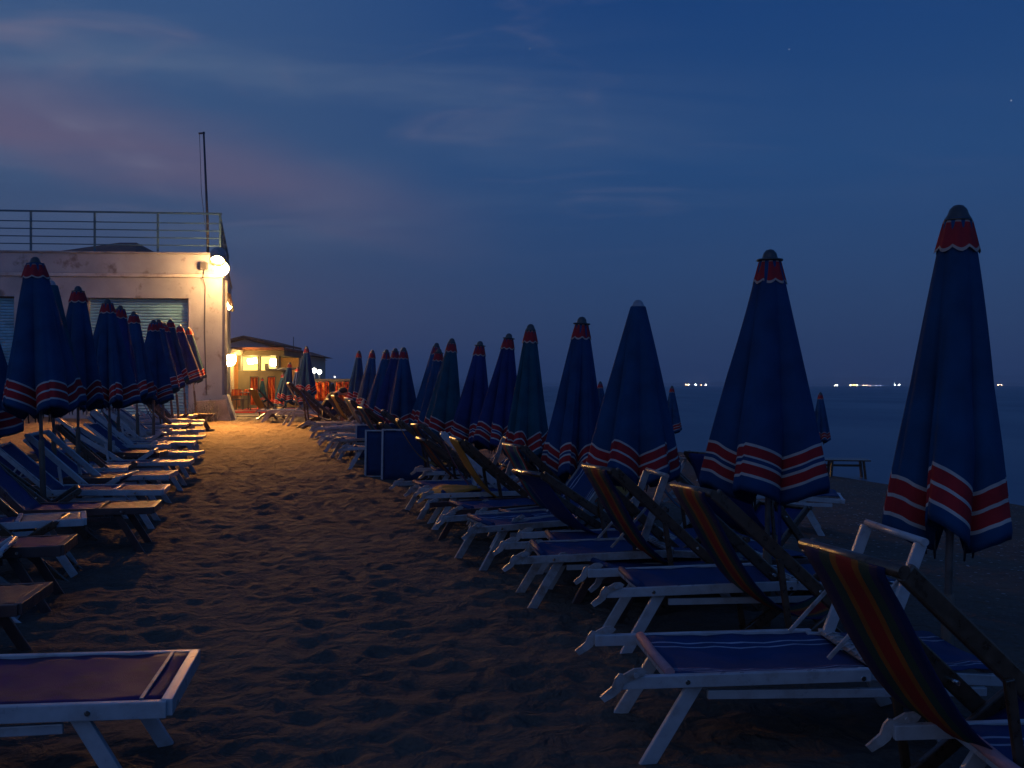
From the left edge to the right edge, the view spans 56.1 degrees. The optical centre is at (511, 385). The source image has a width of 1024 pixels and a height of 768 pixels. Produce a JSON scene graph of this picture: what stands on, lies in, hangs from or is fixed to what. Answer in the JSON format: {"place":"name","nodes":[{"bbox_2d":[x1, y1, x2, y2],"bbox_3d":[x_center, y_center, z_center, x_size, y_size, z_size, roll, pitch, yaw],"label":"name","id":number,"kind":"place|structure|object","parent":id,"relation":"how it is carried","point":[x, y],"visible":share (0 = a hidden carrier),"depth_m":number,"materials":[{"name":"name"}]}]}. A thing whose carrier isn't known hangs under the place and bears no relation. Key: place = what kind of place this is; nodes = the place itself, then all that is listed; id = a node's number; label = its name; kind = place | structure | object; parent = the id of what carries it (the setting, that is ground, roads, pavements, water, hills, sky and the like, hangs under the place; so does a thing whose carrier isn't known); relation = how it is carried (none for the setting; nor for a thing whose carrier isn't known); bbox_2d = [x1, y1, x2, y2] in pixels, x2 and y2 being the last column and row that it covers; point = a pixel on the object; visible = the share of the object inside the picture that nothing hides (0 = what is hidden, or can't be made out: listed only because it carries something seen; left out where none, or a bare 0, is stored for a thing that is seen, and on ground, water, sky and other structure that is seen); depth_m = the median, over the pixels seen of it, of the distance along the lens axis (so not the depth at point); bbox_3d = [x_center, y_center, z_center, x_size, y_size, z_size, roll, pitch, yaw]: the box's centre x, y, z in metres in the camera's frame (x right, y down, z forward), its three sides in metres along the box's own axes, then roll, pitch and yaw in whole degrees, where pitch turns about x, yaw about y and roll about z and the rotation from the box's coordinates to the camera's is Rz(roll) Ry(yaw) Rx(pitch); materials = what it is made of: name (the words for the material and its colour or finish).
{"place":"outdoors","nodes":[
{"label":"outdoors","id":0,"kind":"place"},
{"bbox_2d":[234,402,348,417],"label":"paving","id":1,"kind":"structure","parent":0,"point":[249,414],"depth_m":33.68,"materials":[{"name":"concrete"}]},
{"bbox_2d":[231,349,243,408],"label":"pillar","id":2,"kind":"structure","parent":1,"relation":"on","point":[234,373],"depth_m":41.41,"materials":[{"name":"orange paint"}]},
{"bbox_2d":[231,347,302,408],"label":"kiosk","id":3,"kind":"object","parent":1,"relation":"on","point":[264,362],"visible":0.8,"depth_m":42.00,"materials":[{"name":"paint"}]},
{"bbox_2d":[0,400,1023,767],"bbox_3d":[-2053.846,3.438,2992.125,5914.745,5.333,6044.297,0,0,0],"label":"sand","id":4,"kind":"structure","parent":0,"point":[306,596],"depth_m":5.77,"materials":[{"name":"beige sand"}]},
{"bbox_2d":[0,344,23,437],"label":"closed parasol","id":5,"kind":"object","parent":4,"relation":"on","point":[10,424],"visible":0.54,"depth_m":9.76,"materials":[{"name":"blue fabric"}]},
{"bbox_2d":[0,582,52,649],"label":"sun bed","id":6,"kind":"object","parent":4,"relation":"on","point":[16,599],"visible":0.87,"depth_m":5.17,"materials":[{"name":"brown wood"}]},
{"bbox_2d":[0,534,77,612],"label":"sun bed","id":7,"kind":"object","parent":4,"relation":"on","point":[34,549],"visible":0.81,"depth_m":6.32,"materials":[{"name":"brown wood"}]},
{"bbox_2d":[0,498,81,580],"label":"deck chair","id":8,"kind":"object","parent":4,"relation":"on","point":[7,509],"visible":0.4,"depth_m":7.27,"materials":[{"name":"blue wood"}]},
{"bbox_2d":[0,511,86,577],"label":"sun bed","id":9,"kind":"object","parent":4,"relation":"on","point":[40,520],"visible":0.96,"depth_m":7.37,"materials":[{"name":"metal"}]},
{"bbox_2d":[1,257,86,500],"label":"closed parasol","id":10,"kind":"object","parent":4,"relation":"on","point":[42,374],"visible":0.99,"depth_m":9.08,"materials":[{"name":"blue fabric"}]},
{"bbox_2d":[0,462,97,540],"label":"deck chair","id":11,"kind":"object","parent":4,"relation":"on","point":[70,494],"visible":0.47,"depth_m":9.08,"materials":[{"name":"fabric"}]},
{"bbox_2d":[0,455,124,516],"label":"sun bed","id":12,"kind":"object","parent":4,"relation":"on","point":[97,479],"visible":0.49,"depth_m":10.57,"materials":[{"name":"plastic"}]},
{"bbox_2d":[42,280,86,498],"bbox_3d":[-5.311,0.317,11.112,0.707,3.058,0.629,-1,0,0],"label":"closed parasol","id":13,"kind":"object","parent":4,"relation":"on","point":[55,289],"visible":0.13,"depth_m":11.09,"materials":[{"name":"teal fabric"}]},
{"bbox_2d":[24,430,133,518],"bbox_3d":[-4.712,1.015,10.639,1.118,1.004,0.608,0,2,-6],"label":"deck chair","id":14,"kind":"object","parent":4,"relation":"on","point":[56,466],"visible":0.52,"depth_m":10.53,"materials":[{"name":"blue fabric"}]},
{"bbox_2d":[0,464,161,551],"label":"sun bed","id":15,"kind":"object","parent":4,"relation":"on","point":[16,496],"visible":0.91,"depth_m":8.59,"materials":[{"name":"blue fabric"}]},
{"bbox_2d":[66,286,103,497],"bbox_3d":[-5.381,0.299,11.860,0.626,3.062,0.648,0,0,-28],"label":"closed parasol","id":16,"kind":"object","parent":4,"relation":"on","point":[79,327],"visible":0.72,"depth_m":11.82,"materials":[{"name":"blue fabric"}]},
{"bbox_2d":[0,441,169,528],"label":"sun bed","id":17,"kind":"object","parent":4,"relation":"on","point":[20,460],"visible":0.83,"depth_m":9.82,"materials":[{"name":"blue wood"}]},
{"bbox_2d":[55,424,138,497],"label":"deck chair","id":18,"kind":"object","parent":4,"relation":"on","point":[85,449],"visible":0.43,"depth_m":11.98,"materials":[{"name":"fabric"}]},
{"bbox_2d":[26,449,167,483],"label":"sun bed","id":19,"kind":"object","parent":4,"relation":"on","point":[129,454],"visible":0.34,"depth_m":13.49,"materials":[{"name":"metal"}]},
{"bbox_2d":[0,649,199,767],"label":"sun bed","id":20,"kind":"object","parent":4,"relation":"on","point":[81,692],"visible":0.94,"depth_m":3.51,"materials":[{"name":"blue fabric"}]},
{"bbox_2d":[23,438,177,507],"bbox_3d":[-4.956,1.062,11.497,1.735,0.933,0.634,-1,0,-9],"label":"sun bed","id":21,"kind":"object","parent":4,"relation":"on","point":[153,476],"visible":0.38,"depth_m":11.59,"materials":[{"name":"blue fabric"}]},
{"bbox_2d":[63,243,152,331],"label":"house","id":22,"kind":"structure","parent":4,"relation":"on","point":[128,248],"depth_m":62.04,"materials":[{"name":"tile"}]},
{"bbox_2d":[55,418,170,469],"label":"sun bed","id":23,"kind":"object","parent":4,"relation":"on","point":[141,446],"visible":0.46,"depth_m":14.89,"materials":[{"name":"blue fabric"}]},
{"bbox_2d":[0,209,233,418],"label":"beach building","id":24,"kind":"structure","parent":4,"relation":"on","point":[190,290],"depth_m":28.87,"materials":[{"name":"paint"}]},
{"bbox_2d":[199,132,208,252],"bbox_3d":[-9.420,-5.610,29.362,0.327,4.282,0.087,0,0,-15],"label":"mast","id":25,"kind":"object","parent":24,"relation":"on","point":[207,216],"visible":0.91,"depth_m":29.35,"materials":[{"name":"metal"}]},
{"bbox_2d":[209,247,228,274],"bbox_3d":[-8.581,-3.624,28.287,0.459,0.788,1.438,0,0,-7],"label":"floodlight","id":26,"kind":"object","parent":24,"relation":"attached to","point":[217,260],"visible":1,"depth_m":27.94,"materials":[{"name":"white glass"}]},
{"bbox_2d":[93,299,140,457],"bbox_3d":[-5.719,0.305,13.596,0.771,3.062,0.724,0,0,19],"label":"closed parasol","id":27,"kind":"object","parent":4,"relation":"on","point":[119,386],"visible":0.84,"depth_m":13.48,"materials":[{"name":"blue fabric"}]},
{"bbox_2d":[68,426,168,483],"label":"deck chair","id":28,"kind":"object","parent":4,"relation":"on","point":[92,445],"visible":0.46,"depth_m":13.35,"materials":[{"name":"blue fabric"}]},
{"bbox_2d":[90,412,158,449],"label":"deck chair","id":29,"kind":"object","parent":4,"relation":"on","point":[104,422],"visible":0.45,"depth_m":14.88,"materials":[{"name":"blue fabric"}]},
{"bbox_2d":[111,305,139,438],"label":"closed parasol","id":30,"kind":"object","parent":4,"relation":"on","point":[121,315],"visible":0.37,"depth_m":15.12,"materials":[{"name":"fabric"}]},
{"bbox_2d":[100,407,173,458],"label":"deck chair","id":31,"kind":"object","parent":4,"relation":"on","point":[125,427],"visible":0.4,"depth_m":16.45,"materials":[{"name":"blue fabric"}]},
{"bbox_2d":[86,416,195,466],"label":"sun bed","id":32,"kind":"object","parent":4,"relation":"on","point":[176,444],"visible":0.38,"depth_m":15.75,"materials":[{"name":"blue fabric"}]},
{"bbox_2d":[128,311,155,435],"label":"closed parasol","id":33,"kind":"object","parent":4,"relation":"on","point":[146,385],"visible":0.55,"depth_m":16.61,"materials":[{"name":"blue fabric"}]},
{"bbox_2d":[89,459,194,490],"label":"sun bed","id":34,"kind":"object","parent":4,"relation":"on","point":[150,464],"visible":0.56,"depth_m":12.87,"materials":[{"name":"blue wood"}]},
{"bbox_2d":[83,422,204,477],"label":"sun bed","id":35,"kind":"object","parent":4,"relation":"on","point":[98,430],"visible":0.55,"depth_m":14.47,"materials":[{"name":"blue fabric"}]},
{"bbox_2d":[141,320,173,434],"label":"closed parasol","id":36,"kind":"object","parent":4,"relation":"on","point":[158,365],"visible":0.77,"depth_m":17.48,"materials":[{"name":"blue fabric"}]},
{"bbox_2d":[156,319,179,427],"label":"closed parasol","id":37,"kind":"object","parent":4,"relation":"on","point":[172,372],"visible":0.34,"depth_m":19.69,"materials":[{"name":"blue fabric"}]},
{"bbox_2d":[163,323,184,416],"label":"closed parasol","id":38,"kind":"object","parent":4,"relation":"on","point":[176,364],"visible":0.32,"depth_m":21.95,"materials":[{"name":"fabric"}]},
{"bbox_2d":[166,319,188,417],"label":"closed parasol","id":39,"kind":"object","parent":4,"relation":"on","point":[170,324],"visible":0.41,"depth_m":22.31,"materials":[{"name":"blue fabric"}]},
{"bbox_2d":[176,325,201,412],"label":"closed parasol","id":40,"kind":"object","parent":4,"relation":"on","point":[193,371],"visible":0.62,"depth_m":24.61,"materials":[{"name":"fabric"}]},
{"bbox_2d":[185,327,206,418],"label":"closed parasol","id":41,"kind":"object","parent":4,"relation":"on","point":[190,338],"visible":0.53,"depth_m":26.53,"materials":[{"name":"blue fabric"}]},
{"bbox_2d":[196,394,236,420],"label":"buttress","id":42,"kind":"structure","parent":4,"relation":"on","point":[225,409],"depth_m":28.29,"materials":[{"name":"concrete"}]},
{"bbox_2d":[231,336,301,370],"bbox_3d":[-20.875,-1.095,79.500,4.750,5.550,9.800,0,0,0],"label":"roof","id":43,"kind":"structure","parent":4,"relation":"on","point":[243,341],"depth_m":75.01,"materials":[{"name":"tile"}]},
{"bbox_2d":[248,389,285,419],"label":"deck chair","id":44,"kind":"object","parent":4,"relation":"on","point":[259,403],"visible":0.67,"depth_m":28.81,"materials":[{"name":"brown wood"}]},
{"bbox_2d":[276,362,292,414],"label":"closed parasol","id":45,"kind":"object","parent":4,"relation":"on","point":[284,394],"visible":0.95,"depth_m":30.90,"materials":[{"name":"blue fabric"}]},
{"bbox_2d":[295,346,316,418],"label":"closed parasol","id":46,"kind":"object","parent":4,"relation":"on","point":[306,380],"visible":0.91,"depth_m":29.37,"materials":[{"name":"blue fabric"}]},
{"bbox_2d":[286,382,334,428],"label":"deck chair","id":47,"kind":"object","parent":4,"relation":"on","point":[299,393],"visible":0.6,"depth_m":24.42,"materials":[{"name":"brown wood"}]},
{"bbox_2d":[300,352,329,401],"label":"house","id":48,"kind":"structure","parent":4,"relation":"on","point":[317,361],"depth_m":69.06,"materials":[{"name":"tile"}]},
{"bbox_2d":[300,389,344,431],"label":"deck chair","id":49,"kind":"object","parent":4,"relation":"on","point":[320,406],"visible":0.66,"depth_m":23.54,"materials":[{"name":"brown wood"}]},
{"bbox_2d":[321,436,364,459],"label":"sun bed","id":50,"kind":"object","parent":4,"relation":"on","point":[348,439],"visible":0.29,"depth_m":17.17,"materials":[{"name":"metal"}]},
{"bbox_2d":[347,351,362,400],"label":"closed parasol","id":51,"kind":"object","parent":4,"relation":"on","point":[355,381],"visible":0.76,"depth_m":27.89,"materials":[{"name":"blue fabric"}]},
{"bbox_2d":[356,350,375,406],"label":"closed parasol","id":52,"kind":"object","parent":4,"relation":"on","point":[369,375],"visible":0.74,"depth_m":23.86,"materials":[{"name":"blue fabric"}]},
{"bbox_2d":[357,406,386,431],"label":"deck chair","id":53,"kind":"object","parent":4,"relation":"on","point":[368,415],"visible":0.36,"depth_m":17.11,"materials":[{"name":"brown wood"}]},
{"bbox_2d":[364,430,388,476],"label":"folded sun bed","id":54,"kind":"object","parent":4,"relation":"on","point":[372,462],"visible":0.38,"depth_m":14.91,"materials":[{"name":"blue fabric"}]},
{"bbox_2d":[365,349,389,410],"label":"closed parasol","id":55,"kind":"object","parent":4,"relation":"on","point":[377,383],"visible":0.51,"depth_m":19.89,"materials":[{"name":"blue fabric"}]},
{"bbox_2d":[373,348,398,421],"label":"closed parasol","id":56,"kind":"object","parent":4,"relation":"on","point":[383,399],"visible":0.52,"depth_m":18.65,"materials":[{"name":"fabric"}]},
{"bbox_2d":[385,347,415,428],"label":"closed parasol","id":57,"kind":"object","parent":4,"relation":"on","point":[402,401],"visible":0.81,"depth_m":17.27,"materials":[{"name":"blue fabric"}]},
{"bbox_2d":[381,429,430,479],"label":"folded sun bed","id":58,"kind":"object","parent":4,"relation":"on","point":[401,458],"visible":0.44,"depth_m":14.29,"materials":[{"name":"blue fabric"}]},
{"bbox_2d":[409,343,439,423],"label":"closed parasol","id":59,"kind":"object","parent":4,"relation":"on","point":[415,414],"visible":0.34,"depth_m":16.79,"materials":[{"name":"blue fabric"}]},
{"bbox_2d":[395,418,457,480],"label":"deck chair","id":60,"kind":"object","parent":4,"relation":"on","point":[404,425],"visible":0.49,"depth_m":13.47,"materials":[{"name":"fabric"}]},
{"bbox_2d":[417,349,442,441],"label":"closed parasol","id":61,"kind":"object","parent":4,"relation":"on","point":[437,360],"visible":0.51,"depth_m":15.90,"materials":[{"name":"blue fabric"}]},
{"bbox_2d":[424,338,459,478],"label":"closed parasol","id":62,"kind":"object","parent":4,"relation":"on","point":[442,407],"visible":0.85,"depth_m":14.45,"materials":[{"name":"teal fabric"}]},
{"bbox_2d":[389,436,512,519],"bbox_3d":[-0.467,1.092,11.164,1.809,0.954,0.664,1,1,-22],"label":"sun bed","id":63,"kind":"object","parent":4,"relation":"on","point":[417,485],"visible":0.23,"depth_m":11.17,"materials":[{"name":"white plastic"}]},
{"bbox_2d":[410,423,491,479],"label":"deck chair","id":64,"kind":"object","parent":4,"relation":"on","point":[418,431],"visible":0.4,"depth_m":12.48,"materials":[{"name":"fabric"}]},
{"bbox_2d":[415,436,511,500],"bbox_3d":[-0.548,1.078,11.888,1.233,0.879,0.608,0,1,-18],"label":"deck chair","id":65,"kind":"object","parent":4,"relation":"on","point":[434,450],"visible":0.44,"depth_m":11.65,"materials":[{"name":"fabric"}]},
{"bbox_2d":[449,341,487,449],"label":"closed parasol","id":66,"kind":"object","parent":4,"relation":"on","point":[470,406],"visible":0.79,"depth_m":13.55,"materials":[{"name":"fabric"}]},
{"bbox_2d":[410,458,538,479],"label":"sun bed","id":67,"kind":"object","parent":4,"relation":"on","point":[436,472],"visible":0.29,"depth_m":12.55,"materials":[{"name":"blue fabric"}]},
{"bbox_2d":[420,496,537,546],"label":"sun bed","id":68,"kind":"object","parent":4,"relation":"on","point":[463,507],"visible":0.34,"depth_m":9.22,"materials":[{"name":"blue fabric"}]},
{"bbox_2d":[439,431,521,488],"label":"deck chair","id":69,"kind":"object","parent":4,"relation":"on","point":[491,480],"visible":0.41,"depth_m":10.42,"materials":[{"name":"fabric"}]},
{"bbox_2d":[413,471,567,529],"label":"sun bed","id":70,"kind":"object","parent":4,"relation":"on","point":[443,495],"visible":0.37,"depth_m":9.85,"materials":[{"name":"white plastic"}]},
{"bbox_2d":[417,484,482,500],"bbox_3d":[-0.663,1.135,10.123,0.605,0.138,0.524,0,0,-15],"label":"towel","id":71,"kind":"object","parent":70,"relation":"on","point":[448,488],"visible":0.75,"depth_m":10.05,"materials":[{"name":"fabric"}]},
{"bbox_2d":[473,333,516,453],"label":"closed parasol","id":72,"kind":"object","parent":4,"relation":"on","point":[491,428],"visible":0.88,"depth_m":12.48,"materials":[{"name":"fabric"}]},
{"bbox_2d":[449,436,567,533],"bbox_3d":[-0.037,1.014,9.851,1.118,1.004,0.608,-2,1,-15],"label":"deck chair","id":73,"kind":"object","parent":4,"relation":"on","point":[471,451],"visible":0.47,"depth_m":9.59,"materials":[{"name":"blue fabric"}]},
{"bbox_2d":[435,462,597,570],"bbox_3d":[0.303,1.065,8.211,1.803,0.974,0.664,0,1,-24],"label":"sun bed","id":74,"kind":"object","parent":4,"relation":"on","point":[578,482],"visible":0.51,"depth_m":8.16,"materials":[{"name":"blue wood"}]},
{"bbox_2d":[503,324,547,466],"bbox_3d":[0.172,0.843,10.780,0.498,3.065,0.528,0,0,13],"label":"closed parasol","id":75,"kind":"object","parent":4,"relation":"on","point":[527,425],"visible":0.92,"depth_m":10.68,"materials":[{"name":"teal fabric"}]},
{"bbox_2d":[502,442,603,540],"bbox_3d":[0.497,1.050,8.872,1.118,1.004,0.608,2,-2,-17],"label":"deck chair","id":76,"kind":"object","parent":4,"relation":"on","point":[515,457],"visible":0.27,"depth_m":8.67,"materials":[{"name":"blue fabric"}]},
{"bbox_2d":[470,504,668,555],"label":"sun bed","id":77,"kind":"object","parent":4,"relation":"on","point":[520,518],"visible":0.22,"depth_m":8.63,"materials":[{"name":"metal"}]},
{"bbox_2d":[539,317,600,528],"bbox_3d":[0.577,0.893,8.893,0.564,3.059,0.588,0,0,32],"label":"closed parasol","id":78,"kind":"object","parent":4,"relation":"on","point":[572,426],"visible":0.84,"depth_m":8.77,"materials":[{"name":"blue fabric"}]},
{"bbox_2d":[512,468,666,547],"bbox_3d":[0.687,1.080,7.710,1.233,0.879,0.608,-2,-1,-22],"label":"deck chair","id":79,"kind":"object","parent":4,"relation":"on","point":[560,508],"visible":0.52,"depth_m":7.49,"materials":[{"name":"blue fabric"}]},
{"bbox_2d":[492,468,762,608],"bbox_3d":[0.792,1.080,6.717,1.809,0.955,0.664,-1,0,-7],"label":"sun bed","id":80,"kind":"object","parent":4,"relation":"on","point":[582,550],"visible":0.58,"depth_m":6.51,"materials":[{"name":"white wood"}]},
{"bbox_2d":[586,300,680,491],"bbox_3d":[0.998,0.816,8.005,0.721,3.058,0.745,0,0,27],"label":"closed parasol","id":81,"kind":"object","parent":4,"relation":"on","point":[633,438],"visible":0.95,"depth_m":7.85,"materials":[{"name":"blue fabric"}]},
{"bbox_2d":[515,527,754,588],"bbox_3d":[0.919,1.340,7.303,1.809,0.469,0.664,-1,0,-6],"label":"sun bed","id":82,"kind":"object","parent":4,"relation":"on","point":[526,533],"visible":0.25,"depth_m":7.49,"materials":[{"name":"metal"}]},
{"bbox_2d":[581,463,761,617],"bbox_3d":[1.085,1.030,6.461,1.118,1.004,0.608,0,-1,-15],"label":"deck chair","id":83,"kind":"object","parent":4,"relation":"on","point":[618,505],"visible":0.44,"depth_m":6.22,"materials":[{"name":"blue fabric"}]},
{"bbox_2d":[668,386,681,433],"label":"closed parasol","id":84,"kind":"object","parent":4,"relation":"on","point":[674,413],"visible":0.69,"depth_m":22.40,"materials":[{"name":"blue fabric"}]},
{"bbox_2d":[543,541,810,622],"bbox_3d":[1.166,1.358,6.493,1.809,0.469,0.664,-1,1,-24],"label":"sun bed","id":85,"kind":"object","parent":4,"relation":"on","point":[800,558],"visible":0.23,"depth_m":6.46,"materials":[{"name":"metal"}]},
{"bbox_2d":[664,472,743,534],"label":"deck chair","id":86,"kind":"object","parent":4,"relation":"on","point":[682,478],"visible":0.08,"depth_m":8.67,"materials":[{"name":"brown wood"}]},
{"bbox_2d":[573,563,896,653],"bbox_3d":[1.302,1.301,5.582,1.809,0.469,0.664,-1,-1,-5],"label":"sun bed","id":87,"kind":"object","parent":4,"relation":"on","point":[658,584],"visible":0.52,"depth_m":5.33,"materials":[{"name":"white wood"}]},
{"bbox_2d":[684,450,811,555],"bbox_3d":[1.994,1.030,7.905,1.118,1.004,0.608,0,0,-40],"label":"deck chair","id":88,"kind":"object","parent":4,"relation":"on","point":[793,516],"visible":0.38,"depth_m":7.80,"materials":[{"name":"fabric"}]},
{"bbox_2d":[663,489,844,535],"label":"sun bed","id":89,"kind":"object","parent":4,"relation":"on","point":[813,519],"visible":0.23,"depth_m":9.68,"materials":[{"name":"fabric"}]},
{"bbox_2d":[699,249,829,626],"bbox_3d":[1.565,0.695,5.900,0.816,3.062,0.640,0,0,0],"label":"closed parasol","id":90,"kind":"object","parent":4,"relation":"on","point":[764,440],"visible":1,"depth_m":5.72,"materials":[{"name":"blue fabric"}]},
{"bbox_2d":[670,482,887,631],"bbox_3d":[1.477,1.030,5.154,1.118,1.004,0.608,0,-2,-11],"label":"deck chair","id":91,"kind":"object","parent":4,"relation":"on","point":[721,540],"visible":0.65,"depth_m":5.01,"materials":[{"name":"multicoloured wood"}]},
{"bbox_2d":[575,519,1002,764],"bbox_3d":[1.165,1.091,4.098,1.709,0.955,0.664,0,1,-5],"label":"sun bed","id":92,"kind":"object","parent":4,"relation":"on","point":[691,663],"visible":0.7,"depth_m":4.01,"materials":[{"name":"blue fabric"}]},
{"bbox_2d":[815,392,830,444],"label":"closed parasol","id":93,"kind":"object","parent":4,"relation":"on","point":[822,422],"visible":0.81,"depth_m":20.90,"materials":[{"name":"blue fabric"}]},
{"bbox_2d":[825,458,870,478],"bbox_3d":[7.401,1.915,21.605,1.180,0.517,0.630,0,0,10],"label":"picnic table","id":94,"kind":"object","parent":4,"relation":"on","point":[831,464],"visible":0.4,"depth_m":21.43,"materials":[{"name":"brown wood"}]},
{"bbox_2d":[798,538,1023,767],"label":"deck chair","id":95,"kind":"object","parent":4,"relation":"on","point":[910,669],"visible":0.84,"depth_m":3.04,"materials":[{"name":"fabric"}]},
{"bbox_2d":[865,711,1023,767],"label":"sun bed","id":96,"kind":"object","parent":4,"relation":"on","point":[994,735],"visible":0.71,"depth_m":3.17,"materials":[{"name":"white plastic"}]},
{"bbox_2d":[882,205,1012,698],"bbox_3d":[1.982,0.713,4.391,0.583,3.066,0.553,2,0,0],"label":"closed parasol","id":97,"kind":"object","parent":4,"relation":"on","point":[948,474],"visible":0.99,"depth_m":4.24,"materials":[{"name":"blue fabric"}]},
{"bbox_2d":[0,0,1023,382],"label":"sky","id":98,"kind":"structure","parent":0,"point":[414,175],"materials":[{"name":"blue"}]},
{"bbox_2d":[325,375,1023,383],"bbox_3d":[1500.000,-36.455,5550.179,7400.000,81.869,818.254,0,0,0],"label":"hills","id":99,"kind":"structure","parent":0,"point":[874,380],"depth_m":5370.62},
{"bbox_2d":[332,386,1023,505],"bbox_3d":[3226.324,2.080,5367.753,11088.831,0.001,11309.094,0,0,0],"label":"sea","id":100,"kind":"structure","parent":0,"point":[864,421],"depth_m":53.65,"materials":[{"name":"blue liquid"}]},
{"bbox_2d":[414,382,1023,385],"bbox_3d":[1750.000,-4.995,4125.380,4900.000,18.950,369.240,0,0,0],"label":"coast","id":101,"kind":"structure","parent":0,"point":[722,384],"depth_m":4054.83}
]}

